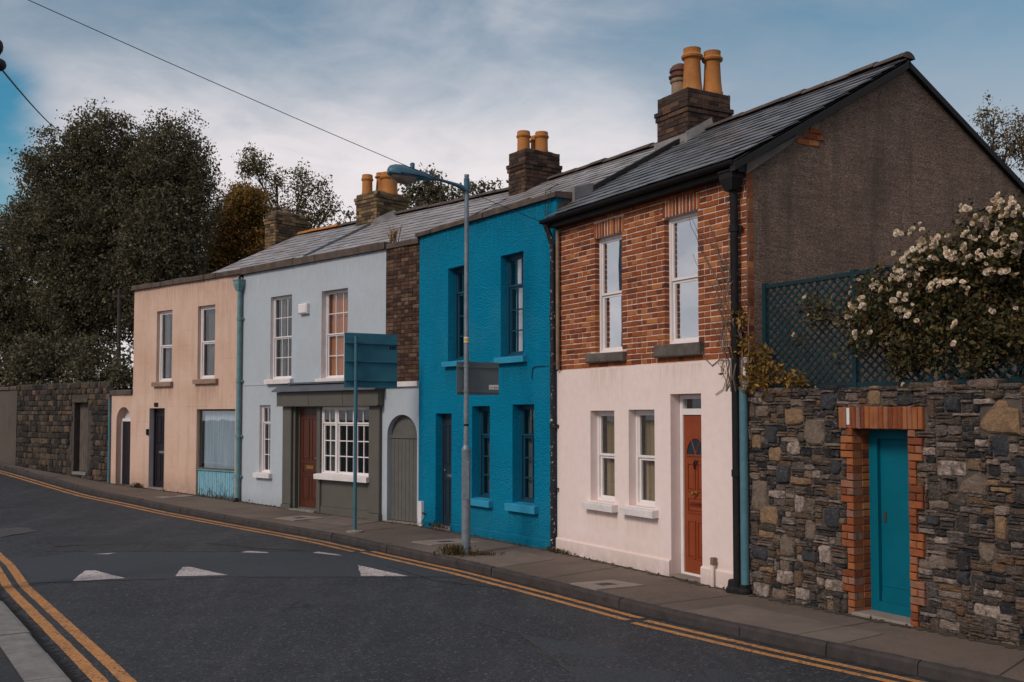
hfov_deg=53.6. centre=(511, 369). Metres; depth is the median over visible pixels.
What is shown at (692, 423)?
door
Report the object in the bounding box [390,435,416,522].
passage door
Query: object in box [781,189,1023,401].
rose bush
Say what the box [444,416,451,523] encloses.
door
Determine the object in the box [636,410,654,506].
window
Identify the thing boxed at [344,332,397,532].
road sign
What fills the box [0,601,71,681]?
kerb
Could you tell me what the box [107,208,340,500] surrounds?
peach house
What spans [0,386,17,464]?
rendered wall
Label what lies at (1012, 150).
birch tree
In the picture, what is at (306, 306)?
pale blue house
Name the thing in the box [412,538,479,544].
access cover
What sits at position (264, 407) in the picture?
window
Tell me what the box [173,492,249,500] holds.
weed
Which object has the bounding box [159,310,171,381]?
window
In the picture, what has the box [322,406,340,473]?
window
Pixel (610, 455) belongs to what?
window
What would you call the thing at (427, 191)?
garden tree
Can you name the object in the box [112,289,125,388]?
utility pole
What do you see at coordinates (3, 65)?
cable pole
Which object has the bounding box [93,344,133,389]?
shrub
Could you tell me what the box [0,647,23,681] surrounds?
pavement
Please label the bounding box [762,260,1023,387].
trellis
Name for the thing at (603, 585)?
access cover
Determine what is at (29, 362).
shrub
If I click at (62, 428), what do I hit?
stone wall
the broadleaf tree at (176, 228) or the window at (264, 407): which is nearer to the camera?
the window at (264, 407)
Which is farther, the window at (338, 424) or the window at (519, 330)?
the window at (338, 424)
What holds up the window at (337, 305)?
in the pale blue house at (306, 306)
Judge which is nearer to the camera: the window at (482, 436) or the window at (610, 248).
the window at (610, 248)
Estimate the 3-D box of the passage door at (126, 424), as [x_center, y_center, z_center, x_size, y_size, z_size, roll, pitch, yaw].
[-9.750,2.155,25.849,0.630,1.650,0.052,-2,-3,41]
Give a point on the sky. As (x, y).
(451, 85)
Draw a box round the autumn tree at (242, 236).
[189,176,280,275]
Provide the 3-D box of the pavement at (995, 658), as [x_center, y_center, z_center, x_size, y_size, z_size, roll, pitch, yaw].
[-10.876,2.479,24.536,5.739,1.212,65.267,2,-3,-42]
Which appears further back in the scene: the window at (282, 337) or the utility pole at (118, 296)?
the utility pole at (118, 296)
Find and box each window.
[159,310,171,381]
[197,409,234,471]
[200,305,214,378]
[262,405,270,472]
[273,295,291,378]
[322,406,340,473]
[326,289,347,377]
[336,406,353,474]
[357,406,368,475]
[455,268,463,360]
[479,406,489,497]
[507,253,523,355]
[520,405,533,502]
[597,411,614,501]
[599,234,622,352]
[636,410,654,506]
[669,212,698,343]
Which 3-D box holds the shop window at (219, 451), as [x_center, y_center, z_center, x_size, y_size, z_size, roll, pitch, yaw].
[-6.669,1.618,23.133,1.548,1.405,0.200,-2,-3,41]
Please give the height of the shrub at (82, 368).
4.688 m
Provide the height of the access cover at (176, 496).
0.056 m
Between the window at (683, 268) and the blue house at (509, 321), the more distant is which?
the blue house at (509, 321)
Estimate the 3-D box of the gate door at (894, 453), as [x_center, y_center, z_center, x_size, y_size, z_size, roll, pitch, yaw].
[3.791,1.522,9.871,0.050,1.680,0.451,1,-3,-30]
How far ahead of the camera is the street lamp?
14.62 m
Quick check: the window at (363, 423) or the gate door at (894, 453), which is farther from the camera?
the window at (363, 423)
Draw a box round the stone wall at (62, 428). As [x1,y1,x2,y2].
[16,381,122,482]
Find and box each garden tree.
[329,206,355,224]
[397,162,508,208]
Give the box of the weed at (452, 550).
[433,542,478,555]
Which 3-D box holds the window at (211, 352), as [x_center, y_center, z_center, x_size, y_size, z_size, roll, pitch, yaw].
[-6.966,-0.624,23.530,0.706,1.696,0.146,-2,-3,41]
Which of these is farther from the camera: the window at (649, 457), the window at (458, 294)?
the window at (458, 294)
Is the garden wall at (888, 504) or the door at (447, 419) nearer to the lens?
the garden wall at (888, 504)
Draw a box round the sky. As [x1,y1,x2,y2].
[0,0,1023,387]
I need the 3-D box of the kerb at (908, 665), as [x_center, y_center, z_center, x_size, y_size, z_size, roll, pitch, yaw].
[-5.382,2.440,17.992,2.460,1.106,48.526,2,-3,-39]
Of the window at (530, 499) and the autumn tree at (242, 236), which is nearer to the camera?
the window at (530, 499)
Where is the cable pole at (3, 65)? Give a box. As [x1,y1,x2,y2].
[0,40,6,70]
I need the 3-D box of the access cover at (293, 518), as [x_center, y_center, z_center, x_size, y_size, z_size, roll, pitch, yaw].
[-4.025,2.850,19.259,0.652,0.056,0.750,-2,-3,44]
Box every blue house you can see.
[232,171,511,524]
[415,130,666,548]
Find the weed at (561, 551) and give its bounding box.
[543,546,575,554]
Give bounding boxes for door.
[79,403,87,470]
[122,421,130,484]
[155,410,164,486]
[300,409,316,507]
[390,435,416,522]
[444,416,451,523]
[684,415,701,574]
[880,439,911,605]
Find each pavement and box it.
[0,463,1023,681]
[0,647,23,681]
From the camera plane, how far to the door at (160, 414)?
24.83 m
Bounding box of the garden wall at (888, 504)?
[726,379,1023,645]
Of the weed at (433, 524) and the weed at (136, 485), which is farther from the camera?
the weed at (136, 485)
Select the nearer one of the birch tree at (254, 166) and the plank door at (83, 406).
the plank door at (83, 406)
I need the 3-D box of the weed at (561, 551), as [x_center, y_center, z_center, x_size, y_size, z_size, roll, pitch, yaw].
[0.685,2.605,14.553,0.194,0.090,0.788,1,-3,-26]
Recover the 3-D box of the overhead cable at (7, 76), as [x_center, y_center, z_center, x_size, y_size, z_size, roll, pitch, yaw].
[-9.860,-5.378,21.255,0.024,4.380,19.497,1,-3,-23]
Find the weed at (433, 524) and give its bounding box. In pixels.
[418,521,450,528]
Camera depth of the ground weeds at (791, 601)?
11.70 m
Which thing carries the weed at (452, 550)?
on the pavement at (995, 658)
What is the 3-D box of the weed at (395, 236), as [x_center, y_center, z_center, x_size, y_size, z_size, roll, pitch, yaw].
[-2.160,-2.562,18.968,0.376,0.394,0.465,0,-3,0]
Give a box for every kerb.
[0,464,1021,681]
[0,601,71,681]
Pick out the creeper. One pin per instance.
(789, 379)
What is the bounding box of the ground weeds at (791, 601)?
[27,467,1023,646]
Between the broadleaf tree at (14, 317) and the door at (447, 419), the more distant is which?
the broadleaf tree at (14, 317)
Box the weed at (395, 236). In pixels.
[386,224,406,242]
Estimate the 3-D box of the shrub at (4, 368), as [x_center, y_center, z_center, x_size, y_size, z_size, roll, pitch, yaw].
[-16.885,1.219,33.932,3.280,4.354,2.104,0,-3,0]
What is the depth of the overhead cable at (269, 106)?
11.96 m
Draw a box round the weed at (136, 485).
[129,482,141,487]
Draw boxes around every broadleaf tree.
[0,97,164,402]
[0,204,79,383]
[95,106,232,345]
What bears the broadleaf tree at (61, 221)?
on the garden ground
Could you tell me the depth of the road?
10.49 m
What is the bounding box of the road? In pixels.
[0,469,944,681]
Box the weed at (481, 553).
[460,550,504,556]
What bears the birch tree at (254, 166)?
on the garden ground
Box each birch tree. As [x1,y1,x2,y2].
[231,142,343,229]
[969,90,1023,179]
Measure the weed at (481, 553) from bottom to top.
0.078 m
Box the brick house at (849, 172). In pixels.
[539,46,1023,588]
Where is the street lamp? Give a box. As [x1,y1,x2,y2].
[387,163,498,554]
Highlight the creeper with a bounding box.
[689,185,815,399]
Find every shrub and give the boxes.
[0,320,90,385]
[0,341,46,386]
[54,324,132,402]
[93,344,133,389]
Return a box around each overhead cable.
[2,70,57,129]
[29,0,538,220]
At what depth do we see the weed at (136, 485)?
25.00 m
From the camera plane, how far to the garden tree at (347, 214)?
30.13 m
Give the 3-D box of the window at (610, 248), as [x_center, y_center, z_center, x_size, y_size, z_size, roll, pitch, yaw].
[1.408,-1.027,13.848,0.070,1.596,0.636,1,-3,-30]
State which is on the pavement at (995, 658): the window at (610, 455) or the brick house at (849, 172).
the brick house at (849, 172)
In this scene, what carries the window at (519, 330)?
in the blue house at (509, 321)
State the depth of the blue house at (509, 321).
16.55 m
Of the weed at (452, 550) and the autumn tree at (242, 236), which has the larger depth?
the autumn tree at (242, 236)
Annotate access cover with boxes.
[158,495,194,497]
[275,515,326,520]
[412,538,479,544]
[570,580,643,590]
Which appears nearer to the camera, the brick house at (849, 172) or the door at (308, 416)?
the brick house at (849, 172)

